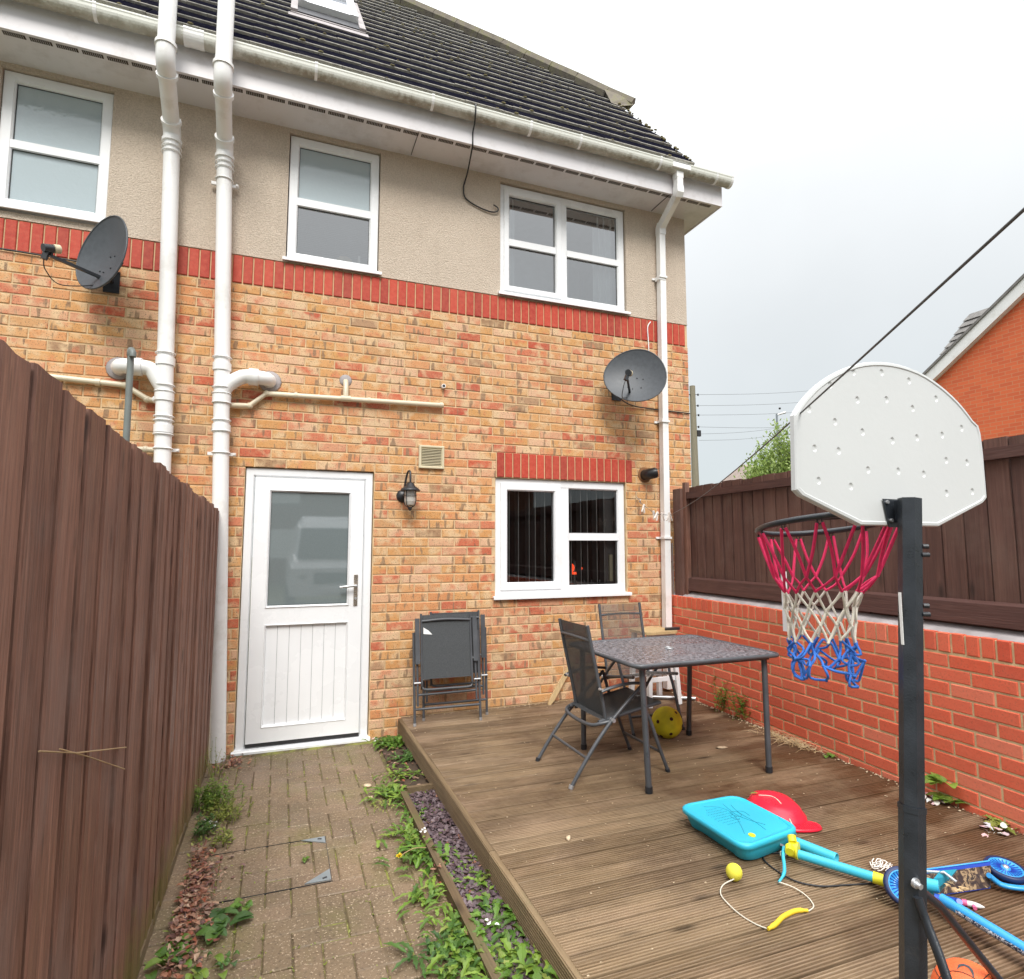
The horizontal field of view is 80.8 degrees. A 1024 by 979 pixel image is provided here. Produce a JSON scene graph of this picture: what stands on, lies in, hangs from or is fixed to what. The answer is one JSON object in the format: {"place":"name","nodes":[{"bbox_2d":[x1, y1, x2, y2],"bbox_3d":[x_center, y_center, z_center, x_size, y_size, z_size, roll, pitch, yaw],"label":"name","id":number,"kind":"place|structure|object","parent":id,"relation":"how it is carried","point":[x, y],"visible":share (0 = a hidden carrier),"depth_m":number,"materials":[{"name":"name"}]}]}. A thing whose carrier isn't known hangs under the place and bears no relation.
{"place":"outdoors","nodes":[
{"label":"outdoors","id":0,"kind":"place"},
{"bbox_2d":[245,573,251,729],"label":"ground","id":1,"kind":"structure","parent":0,"point":[248,651],"depth_m":8.94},
{"bbox_2d":[0,0,733,756],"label":"brick house","id":2,"kind":"structure","parent":1,"relation":"on","point":[376,254],"depth_m":4.96,"materials":[{"name":"orange brick"}]},
{"bbox_2d":[0,248,75,261],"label":"cable","id":3,"kind":"object","parent":2,"relation":"attached to","point":[32,253],"visible":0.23,"depth_m":4.15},
{"bbox_2d":[0,70,113,224],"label":"window","id":4,"kind":"structure","parent":2,"relation":"in","point":[55,137],"depth_m":4.32,"materials":[{"name":"white plastic"}]},
{"bbox_2d":[40,215,127,293],"bbox_3d":[-2.823,-1.586,4.073,0.456,0.571,0.544,2,-6,-21],"label":"satellite dish","id":5,"kind":"object","parent":2,"relation":"attached to","point":[101,257],"visible":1,"depth_m":4.10,"materials":[{"name":"grey paint"}]},
{"bbox_2d":[50,374,154,402],"bbox_3d":[-3.021,-0.718,4.149,1.068,0.173,0.094,2,-6,-21],"label":"waste pipe","id":6,"kind":"object","parent":2,"relation":"attached to","point":[136,392],"visible":0.69,"depth_m":4.21,"materials":[{"name":"white plastic"}]},
{"bbox_2d":[123,347,136,441],"bbox_3d":[-2.571,-0.147,3.989,0.049,1.641,0.076,5,-7,-44],"label":"clothes post","id":7,"kind":"object","parent":2,"relation":"attached to","point":[131,353],"visible":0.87,"depth_m":4.04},
{"bbox_2d":[105,0,181,472],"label":"soil pipe","id":8,"kind":"object","parent":2,"relation":"attached to","point":[159,373],"visible":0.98,"depth_m":4.28,"materials":[{"name":"white plastic"}]},
{"bbox_2d":[137,446,153,452],"bbox_3d":[-2.793,-0.281,4.203,0.561,0.072,0.051,2,-6,-20],"label":"waste pipe","id":9,"kind":"object","parent":2,"relation":"attached to","point":[146,449],"visible":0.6,"depth_m":4.26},
{"bbox_2d":[207,0,281,763],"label":"soil pipe","id":10,"kind":"object","parent":2,"relation":"attached to","point":[226,384],"visible":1,"depth_m":4.36,"materials":[{"name":"white plastic"}]},
{"bbox_2d":[231,468,372,756],"bbox_3d":[-1.578,0.922,4.631,0.985,2.154,0.142,2,-6,-21],"label":"door","id":11,"kind":"structure","parent":2,"relation":"in","point":[306,665],"depth_m":4.63,"materials":[{"name":"white plastic"}]},
{"bbox_2d":[282,136,381,274],"bbox_3d":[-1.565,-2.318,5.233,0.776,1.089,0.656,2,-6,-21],"label":"window","id":12,"kind":"structure","parent":2,"relation":"in","point":[334,190],"depth_m":5.06,"materials":[{"name":"white plastic"}]},
{"bbox_2d":[230,375,443,408],"bbox_3d":[-1.359,-0.758,4.822,1.653,0.356,0.087,2,-6,-21],"label":"waste pipe","id":13,"kind":"object","parent":2,"relation":"attached to","point":[345,381],"visible":0.98,"depth_m":4.80,"materials":[{"name":"plastic"}]},
{"bbox_2d":[396,470,419,510],"bbox_3d":[-0.833,0.007,4.871,0.172,0.335,0.206,2,-6,-21],"label":"wall lamp","id":14,"kind":"object","parent":2,"relation":"attached to","point":[406,494],"visible":1,"depth_m":4.82,"materials":[{"name":"black metal"}]},
{"bbox_2d":[418,445,443,469],"bbox_3d":[-0.676,-0.272,5.054,0.216,0.196,0.026,2,-6,-21],"label":"air vent","id":15,"kind":"object","parent":2,"relation":"attached to","point":[430,457],"visible":1,"depth_m":5.05,"materials":[{"name":"beige plastic"}]},
{"bbox_2d":[463,104,498,212],"bbox_3d":[-0.338,-2.864,5.260,0.275,0.663,0.601,-2,-6,17],"label":"cable","id":16,"kind":"object","parent":2,"relation":"attached to","point":[475,105],"visible":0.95,"depth_m":5.32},
{"bbox_2d":[493,478,631,599],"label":"window","id":17,"kind":"structure","parent":2,"relation":"in","point":[610,536],"depth_m":5.51,"materials":[{"name":"white plastic"}]},
{"bbox_2d":[498,184,630,314],"bbox_3d":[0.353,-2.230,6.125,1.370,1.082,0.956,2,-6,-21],"label":"window","id":18,"kind":"structure","parent":2,"relation":"in","point":[532,271],"depth_m":5.85,"materials":[{"name":"white plastic"}]},
{"bbox_2d":[603,349,666,401],"bbox_3d":[1.100,-1.042,5.503,0.495,0.528,0.599,2,-6,-21],"label":"satellite dish","id":19,"kind":"object","parent":2,"relation":"attached to","point":[636,375],"visible":1,"depth_m":5.51,"materials":[{"name":"grey paint"}]},
{"bbox_2d":[638,467,657,482],"bbox_3d":[1.313,-0.147,5.734,0.161,0.156,0.168,2,-6,-21],"label":"flue terminal","id":20,"kind":"object","parent":2,"relation":"attached to","point":[645,475],"visible":1,"depth_m":5.72,"materials":[{"name":"black plastic"}]},
{"bbox_2d":[619,398,689,413],"bbox_3d":[1.401,-0.815,5.900,0.833,0.082,0.037,2,-6,-23],"label":"cable","id":21,"kind":"object","parent":2,"relation":"attached to","point":[651,408],"visible":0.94,"depth_m":5.87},
{"bbox_2d":[689,385,700,486],"bbox_3d":[7.609,-0.212,24.818,0.480,8.281,0.340,2,-6,-21],"label":"telegraph pole","id":22,"kind":"object","parent":1,"relation":"on","point":[695,433],"visible":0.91,"depth_m":24.89,"materials":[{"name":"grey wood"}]},
{"bbox_2d":[398,690,1023,978],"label":"wooden deck","id":23,"kind":"structure","parent":1,"relation":"on","point":[629,913],"depth_m":2.71,"materials":[{"name":"wood"}]},
{"bbox_2d":[412,612,481,726],"bbox_3d":[-0.507,1.393,4.715,0.543,0.831,0.063,2,-15,-19],"label":"folded chair","id":24,"kind":"object","parent":23,"relation":"on","point":[442,646],"visible":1,"depth_m":4.73,"materials":[{"name":"grey fabric"}]},
{"bbox_2d":[422,610,487,720],"bbox_3d":[-0.452,1.401,4.832,0.543,0.831,0.063,2,-11,-20],"label":"folded chair","id":25,"kind":"object","parent":23,"relation":"on","point":[481,628],"visible":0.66,"depth_m":4.88,"materials":[{"name":"metal"}]},
{"bbox_2d":[548,667,567,704],"bbox_3d":[0.428,1.689,5.249,0.300,0.350,0.026,4,-7,-36],"label":"wooden stake","id":26,"kind":"object","parent":23,"relation":"on","point":[554,694],"visible":0.75,"depth_m":5.22,"materials":[{"name":"brown wood"}]},
{"bbox_2d":[535,618,669,789],"bbox_3d":[0.556,1.271,3.752,0.693,0.894,0.528,2,-6,-21],"label":"folding chair","id":27,"kind":"object","parent":23,"relation":"on","point":[608,708],"visible":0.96,"depth_m":3.69,"materials":[{"name":"metal"}]},
{"bbox_2d":[586,602,684,735],"bbox_3d":[0.953,1.363,4.728,0.528,0.894,0.693,2,-6,-21],"label":"folding chair","id":28,"kind":"object","parent":23,"relation":"on","point":[620,621],"visible":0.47,"depth_m":4.86,"materials":[{"name":"metal"}]},
{"bbox_2d":[629,627,681,707],"bbox_3d":[1.248,1.549,5.283,0.347,0.624,0.307,2,-6,-24],"label":"stool","id":29,"kind":"object","parent":23,"relation":"on","point":[654,632],"visible":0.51,"depth_m":5.20,"materials":[{"name":"white plastic"}]},
{"bbox_2d":[652,706,682,738],"bbox_3d":[1.104,1.657,4.281,0.216,0.216,0.216,2,-6,-21],"label":"spotted ball","id":30,"kind":"object","parent":23,"relation":"on","point":[667,722],"visible":0.94,"depth_m":4.21,"materials":[{"name":"yellow plastic"}]},
{"bbox_2d":[653,695,695,699],"bbox_3d":[1.330,1.842,5.335,0.577,0.037,0.032,-1,-5,7],"label":"metal tube","id":31,"kind":"object","parent":23,"relation":"on","point":[668,697],"visible":0.59,"depth_m":5.32,"materials":[{"name":"metal"}]},
{"bbox_2d":[581,634,778,793],"bbox_3d":[1.016,1.372,3.860,1.055,0.705,0.875,2,-6,-21],"label":"garden table","id":32,"kind":"object","parent":23,"relation":"on","point":[643,654],"visible":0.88,"depth_m":3.68,"materials":[{"name":"grey glass"}]},
{"bbox_2d":[709,676,731,712],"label":"weed","id":33,"kind":"object","parent":23,"relation":"on","point":[719,699],"visible":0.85,"depth_m":4.93,"materials":[{"name":"green plant"}]},
{"bbox_2d":[726,863,742,881],"bbox_3d":[0.906,1.560,2.452,0.065,0.065,0.065,2,-6,-21],"label":"ball","id":34,"kind":"object","parent":23,"relation":"on","point":[734,871],"visible":0.98,"depth_m":2.43,"materials":[{"name":"plastic"}]},
{"bbox_2d":[682,796,796,859],"bbox_3d":[1.069,1.581,2.814,0.376,0.088,0.446,2,-6,-21],"label":"games case","id":35,"kind":"object","parent":23,"relation":"on","point":[742,828],"visible":1,"depth_m":2.76,"materials":[{"name":"teal plastic"}]},
{"bbox_2d":[722,683,757,720],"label":"weed","id":36,"kind":"object","parent":23,"relation":"on","point":[741,709],"visible":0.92,"depth_m":4.73,"materials":[{"name":"green plant"}]},
{"bbox_2d":[720,879,766,928],"bbox_3d":[0.859,1.565,2.274,0.090,0.022,0.298,0,-5,-3],"label":"cord","id":37,"kind":"object","parent":23,"relation":"on","point":[734,909],"visible":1,"depth_m":2.25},
{"bbox_2d":[778,846,785,882],"bbox_3d":[1.130,1.561,2.503,0.026,0.060,0.209,-3,-6,29],"label":"turquoise strap","id":38,"kind":"object","parent":23,"relation":"on","point":[783,875],"visible":0.96,"depth_m":2.50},
{"bbox_2d":[746,790,821,832],"bbox_3d":[1.351,1.614,3.038,0.275,0.068,0.393,0,-5,-1],"label":"red base","id":39,"kind":"object","parent":23,"relation":"on","point":[787,808],"visible":0.69,"depth_m":2.98,"materials":[{"name":"plastic"}]},
{"bbox_2d":[745,722,824,753],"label":"dry grass","id":40,"kind":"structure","parent":23,"relation":"on","point":[797,742],"depth_m":4.13,"materials":[{"name":"plant"}]},
{"bbox_2d":[767,908,808,930],"bbox_3d":[0.998,1.559,2.190,0.226,0.018,0.035,3,-6,-30],"label":"yellow sleeve","id":41,"kind":"object","parent":23,"relation":"on","point":[780,919],"visible":1,"depth_m":2.19,"materials":[{"name":"plastic"}]},
{"bbox_2d":[785,834,799,859],"bbox_3d":[1.200,1.536,2.579,0.046,0.095,0.097,-4,-7,37],"label":"yellow clip","id":42,"kind":"object","parent":23,"relation":"on","point":[792,847],"visible":0.98,"depth_m":2.56,"materials":[{"name":"plastic"}]},
{"bbox_2d":[779,882,813,911],"bbox_3d":[1.116,1.574,2.331,0.059,0.014,0.185,1,-5,-10],"label":"cord","id":43,"kind":"object","parent":23,"relation":"on","point":[812,908],"visible":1,"depth_m":2.34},
{"bbox_2d":[788,837,838,860],"bbox_3d":[1.293,1.585,2.683,0.045,0.053,0.297,4,-7,-39],"label":"short pole","id":44,"kind":"object","parent":23,"relation":"on","point":[809,847],"visible":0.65,"depth_m":2.62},
{"bbox_2d":[762,852,873,886],"bbox_3d":[1.284,1.591,2.477,0.485,0.007,0.233,-4,-7,37],"label":"brake cable","id":45,"kind":"object","parent":23,"relation":"on","point":[768,864],"visible":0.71,"depth_m":2.42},
{"bbox_2d":[798,850,883,886],"bbox_3d":[1.366,1.558,2.468,0.350,0.051,0.043,-4,-7,37],"label":"long pole","id":46,"kind":"object","parent":23,"relation":"on","point":[874,877],"visible":0.77,"depth_m":2.46,"materials":[{"name":"teal plastic"}]},
{"bbox_2d":[755,362,1002,978],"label":"basketball hoop","id":47,"kind":"object","parent":23,"relation":"on","point":[887,447],"visible":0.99,"depth_m":1.66,"materials":[{"name":"black paint"}]},
{"bbox_2d":[925,792,943,805],"bbox_3d":[2.247,1.662,3.204,0.098,0.068,0.149,1,-5,-10],"label":"torn paper","id":48,"kind":"object","parent":23,"relation":"on","point":[935,802],"visible":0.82,"depth_m":3.19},
{"bbox_2d":[925,792,968,804],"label":"weed","id":49,"kind":"object","parent":23,"relation":"on","point":[943,797],"visible":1,"depth_m":3.17,"materials":[{"name":"green plant"}]},
{"bbox_2d":[883,855,1023,955],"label":"scooter","id":50,"kind":"object","parent":23,"relation":"on","point":[974,876],"visible":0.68,"depth_m":2.34,"materials":[{"name":"blue plastic"}]},
{"bbox_2d":[944,881,968,891],"bbox_3d":[1.628,1.463,2.212,0.070,0.013,0.069,2,-6,-21],"label":"wrapper scrap","id":51,"kind":"object","parent":50,"relation":"on","point":[956,889],"visible":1,"depth_m":2.20,"materials":[{"name":"paper"}]},
{"bbox_2d":[930,957,992,978],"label":"basketball","id":52,"kind":"object","parent":23,"relation":"on","point":[961,968],"visible":0.72,"depth_m":1.68,"materials":[{"name":"orange rubber"}]},
{"bbox_2d":[961,898,984,909],"bbox_3d":[1.733,1.563,2.258,0.069,0.023,0.034,-3,-6,30],"label":"toy clip","id":53,"kind":"object","parent":23,"relation":"on","point":[973,905],"visible":0.96,"depth_m":2.26,"materials":[{"name":"white plastic"}]},
{"bbox_2d":[979,822,1008,836],"bbox_3d":[2.293,1.626,2.858,0.110,0.056,0.137,-3,-6,33],"label":"torn paper","id":54,"kind":"object","parent":23,"relation":"on","point":[1002,825],"visible":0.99,"depth_m":2.87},
{"bbox_2d":[982,814,1017,834],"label":"weed","id":55,"kind":"object","parent":23,"relation":"on","point":[994,822],"visible":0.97,"depth_m":2.92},
{"bbox_2d":[733,418,790,478],"bbox_3d":[12.292,0.487,27.810,5.054,7.471,5.183,2,-6,-21],"label":"tree","id":56,"kind":"object","parent":1,"relation":"on","point":[768,464],"visible":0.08,"depth_m":27.58,"materials":[{"name":"green plant"}]},
{"bbox_2d":[671,592,1023,834],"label":"garden wall","id":57,"kind":"structure","parent":1,"relation":"on","point":[974,710],"depth_m":3.58,"materials":[{"name":"red brick"}]},
{"bbox_2d":[671,543,673,594],"bbox_3d":[1.546,1.207,5.743,0.028,1.386,0.033,2,-6,-21],"label":"metal angle","id":58,"kind":"object","parent":57,"relation":"attached to","point":[672,581],"visible":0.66,"depth_m":5.78,"materials":[{"name":"metal"}]},
{"bbox_2d":[673,434,1023,631],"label":"wooden fence","id":59,"kind":"object","parent":57,"relation":"on","point":[973,569],"visible":0.6,"depth_m":3.82,"materials":[{"name":"brown wood"}]},
{"bbox_2d":[781,572,786,631],"bbox_3d":[1.941,0.795,4.276,0.015,0.420,0.040,2,-6,-21],"label":"white strip","id":60,"kind":"object","parent":59,"relation":"attached to","point":[784,621],"visible":0.36,"depth_m":4.27,"materials":[{"name":"paint"}]},
{"bbox_2d":[925,772,957,787],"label":"weed","id":61,"kind":"object","parent":57,"relation":"attached to","point":[932,778],"visible":0.95,"depth_m":3.20,"materials":[{"name":"green plant"}]},
{"bbox_2d":[137,739,481,978],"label":"path","id":62,"kind":"structure","parent":0,"point":[333,815],"depth_m":2.74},
{"bbox_2d":[0,339,218,978],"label":"wooden fence","id":63,"kind":"object","parent":62,"relation":"on","point":[108,550],"visible":0.98,"depth_m":1.45,"materials":[{"name":"brown wood"}]},
{"bbox_2d":[38,747,126,769],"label":"dry stem","id":64,"kind":"object","parent":63,"relation":"attached to","point":[67,751],"visible":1,"depth_m":1.38,"materials":[{"name":"plant"}]},
{"bbox_2d":[144,933,193,969],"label":"weed","id":65,"kind":"object","parent":62,"relation":"on","point":[161,951],"visible":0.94,"depth_m":2.19,"materials":[{"name":"green plant"}]},
{"bbox_2d":[145,953,227,978],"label":"weed","id":66,"kind":"object","parent":62,"relation":"on","point":[199,973],"visible":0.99,"depth_m":2.10,"materials":[{"name":"green plant"}]},
{"bbox_2d":[192,812,218,842],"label":"weed","id":67,"kind":"object","parent":62,"relation":"on","point":[205,825],"visible":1,"depth_m":3.12,"materials":[{"name":"green plant"}]},
{"bbox_2d":[205,737,231,776],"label":"weed","id":68,"kind":"object","parent":62,"relation":"on","point":[215,761],"visible":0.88,"depth_m":3.94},
{"bbox_2d":[192,773,246,815],"bbox_3d":[-1.716,1.764,3.482,0.350,0.143,0.256,-1,-6,13],"label":"weed","id":69,"kind":"object","parent":62,"relation":"on","point":[207,798],"visible":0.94,"depth_m":3.46,"materials":[{"name":"green plant"}]},
{"bbox_2d":[210,825,235,848],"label":"weed","id":70,"kind":"object","parent":62,"relation":"on","point":[228,834],"visible":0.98,"depth_m":3.05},
{"bbox_2d":[207,950,239,970],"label":"weed","id":71,"kind":"object","parent":62,"relation":"on","point":[227,960],"visible":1,"depth_m":2.15,"materials":[{"name":"green plant"}]},
{"bbox_2d":[194,907,253,943],"bbox_3d":[-1.153,1.706,2.373,0.179,0.020,0.208,-3,-6,28],"label":"weed","id":72,"kind":"object","parent":62,"relation":"on","point":[220,919],"visible":1,"depth_m":2.37,"materials":[{"name":"green plant"}]},
{"bbox_2d":[195,795,254,831],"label":"weed","id":73,"kind":"object","parent":62,"relation":"on","point":[230,808],"visible":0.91,"depth_m":3.31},
{"bbox_2d":[229,898,252,910],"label":"weed","id":74,"kind":"object","parent":62,"relation":"on","point":[236,904],"visible":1,"depth_m":2.48,"materials":[{"name":"green plant"}]},
{"bbox_2d":[198,836,332,906],"bbox_3d":[-1.139,1.770,2.817,0.540,0.016,0.446,2,-6,-21],"label":"manhole cover","id":75,"kind":"object","parent":62,"relation":"on","point":[326,876],"visible":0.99,"depth_m":2.73,"materials":[{"name":"grey metal"}]},
{"bbox_2d":[144,745,447,978],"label":"moss and seedlings","id":76,"kind":"object","parent":62,"relation":"on","point":[192,844],"visible":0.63,"depth_m":2.77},
{"bbox_2d":[155,746,529,978],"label":"leaf litter","id":77,"kind":"object","parent":62,"relation":"on","point":[192,915],"visible":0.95,"depth_m":2.49,"materials":[{"name":"plant"}]},
{"bbox_2d":[359,777,425,808],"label":"weed","id":78,"kind":"object","parent":62,"relation":"on","point":[389,791],"visible":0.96,"depth_m":3.62,"materials":[{"name":"green plant"}]},
{"bbox_2d":[373,816,445,861],"bbox_3d":[-0.566,1.760,3.047,0.306,0.040,0.418,-4,-6,33],"label":"dandelion plant","id":79,"kind":"object","parent":62,"relation":"on","point":[408,831],"visible":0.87,"depth_m":3.09,"materials":[{"name":"green plant"}]},
{"bbox_2d":[396,807,427,822],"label":"weed","id":80,"kind":"object","parent":62,"relation":"on","point":[405,813],"visible":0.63,"depth_m":3.32,"materials":[{"name":"green plant"}]},
{"bbox_2d":[372,838,460,878],"bbox_3d":[-0.402,1.740,2.898,0.394,0.052,0.385,-2,-6,24],"label":"dandelion plant","id":81,"kind":"object","parent":62,"relation":"on","point":[416,857],"visible":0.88,"depth_m":2.85,"materials":[{"name":"green plant"}]},
{"bbox_2d":[393,869,465,919],"bbox_3d":[-0.333,1.715,2.569,0.345,0.039,0.325,1,-5,-6],"label":"weed","id":82,"kind":"object","parent":62,"relation":"on","point":[416,893],"visible":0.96,"depth_m":2.55,"materials":[{"name":"green plant"}]},
{"bbox_2d":[381,922,480,978],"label":"weed","id":83,"kind":"object","parent":62,"relation":"on","point":[441,949],"visible":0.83,"depth_m":2.20,"materials":[{"name":"green plant"}]},
{"bbox_2d":[421,970,475,978],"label":"weed","id":84,"kind":"object","parent":62,"relation":"on","point":[445,974],"visible":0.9,"depth_m":2.07,"materials":[{"name":"green plant"}]},
{"bbox_2d":[412,906,485,959],"bbox_3d":[-0.222,1.695,2.336,0.384,0.035,0.323,-4,-7,36],"label":"weed","id":85,"kind":"object","parent":62,"relation":"on","point":[435,921],"visible":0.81,"depth_m":2.37,"materials":[{"name":"green plant"}]},
{"bbox_2d":[400,791,502,978],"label":"edging board","id":86,"kind":"object","parent":62,"relation":"on","point":[453,895],"visible":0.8,"depth_m":2.54,"materials":[{"name":"wood"}]},
{"bbox_2d":[425,937,535,978],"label":"weed","id":87,"kind":"object","parent":62,"relation":"on","point":[467,969],"visible":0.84,"depth_m":2.13,"materials":[{"name":"green plant"}]},
{"bbox_2d":[172,692,1012,976],"bbox_3d":[0.251,1.762,3.505,3.877,0.150,3.184,2,-6,-21],"label":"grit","id":88,"kind":"object","parent":62,"relation":"on","point":[590,819],"visible":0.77,"depth_m":3.35,"materials":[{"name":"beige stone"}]},
{"bbox_2d":[378,736,523,938],"bbox_3d":[0.022,1.734,2.136,0.190,0.059,5.600,2,-6,-21],"label":"planting bed","id":89,"kind":"object","parent":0,"point":[420,779],"depth_m":4.06,"materials":[{"name":"gravel"}]},
{"bbox_2d":[361,734,404,750],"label":"dandelion plant","id":90,"kind":"object","parent":89,"relation":"on","point":[389,743],"visible":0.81,"depth_m":4.52,"materials":[{"name":"green plant"}]},
{"bbox_2d":[372,763,422,787],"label":"weed","id":91,"kind":"object","parent":89,"relation":"on","point":[400,773],"visible":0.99,"depth_m":3.91,"materials":[{"name":"green plant"}]},
{"bbox_2d":[385,748,413,763],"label":"dandelion plant","id":92,"kind":"object","parent":89,"relation":"on","point":[407,756],"visible":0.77,"depth_m":4.22,"materials":[{"name":"green plant"}]},
{"bbox_2d":[406,783,433,793],"bbox_3d":[-0.551,1.836,3.638,0.173,0.088,0.030,2,-6,-21],"label":"edging board","id":93,"kind":"object","parent":89,"relation":"on","point":[419,788],"visible":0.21,"depth_m":3.63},
{"bbox_2d":[428,849,481,880],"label":"weed","id":94,"kind":"object","parent":89,"relation":"on","point":[458,866],"visible":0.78,"depth_m":2.79,"materials":[{"name":"green plant"}]},
{"bbox_2d":[455,869,496,892],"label":"dandelion plant","id":95,"kind":"object","parent":89,"relation":"on","point":[479,880],"visible":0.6,"depth_m":2.64,"materials":[{"name":"green plant"}]},
{"bbox_2d":[409,789,544,978],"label":"slate chippings","id":96,"kind":"object","parent":89,"relation":"on","point":[449,833],"visible":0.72,"depth_m":2.81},
{"bbox_2d":[446,903,526,967],"bbox_3d":[-0.098,1.682,2.288,0.294,0.052,0.355,2,-6,-21],"label":"dandelion plant","id":97,"kind":"object","parent":89,"relation":"on","point":[496,935],"visible":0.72,"depth_m":2.26,"materials":[{"name":"green plant"}]},
{"bbox_2d":[459,890,524,941],"bbox_3d":[-0.039,1.691,2.404,0.367,0.057,0.360,-1,-6,14],"label":"dandelion plant","id":98,"kind":"object","parent":89,"relation":"on","point":[507,913],"visible":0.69,"depth_m":2.40,"materials":[{"name":"green plant"}]},
{"bbox_2d":[470,928,543,978],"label":"dandelion plant","id":99,"kind":"object","parent":89,"relation":"on","point":[520,968],"visible":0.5,"depth_m":2.08,"materials":[{"name":"green plant"}]},
{"bbox_2d":[479,938,552,978],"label":"dandelion plant","id":100,"kind":"object","parent":89,"relation":"on","point":[519,952],"visible":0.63,"depth_m":2.12,"materials":[{"name":"green plant"}]},
{"bbox_2d":[541,959,558,978],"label":"dandelion plant","id":101,"kind":"object","parent":89,"relation":"on","point":[551,970],"visible":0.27,"depth_m":2.03,"materials":[{"name":"green plant"}]},
{"bbox_2d":[252,0,1023,555],"label":"sky","id":102,"kind":"structure","parent":0,"point":[870,148],"materials":[{"name":"white"}]},
{"bbox_2d":[721,464,751,482],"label":"house","id":103,"kind":"structure","parent":0,"point":[737,474],"depth_m":44.87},
{"bbox_2d":[870,858,892,870],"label":"dried flower","id":104,"kind":"object","parent":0,"point":[880,865],"visible":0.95,"depth_m":2.52,"materials":[{"name":"plant"}]},
{"bbox_2d":[922,274,1023,440],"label":"brick house","id":105,"kind":"structure","parent":0,"point":[975,369],"depth_m":12.14,"materials":[{"name":"orange brick"}]},
{"bbox_3d":[1.212,0.104,5.726,0.045,0.073,0.054,2,-6,-21],"label":"line hook","id":106,"kind":"object","parent":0,"visible":0},
{"bbox_2d":[642,207,1023,514],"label":"washing line","id":107,"kind":"object","parent":106,"relation":"attached to","point":[994,236],"visible":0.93,"depth_m":1.00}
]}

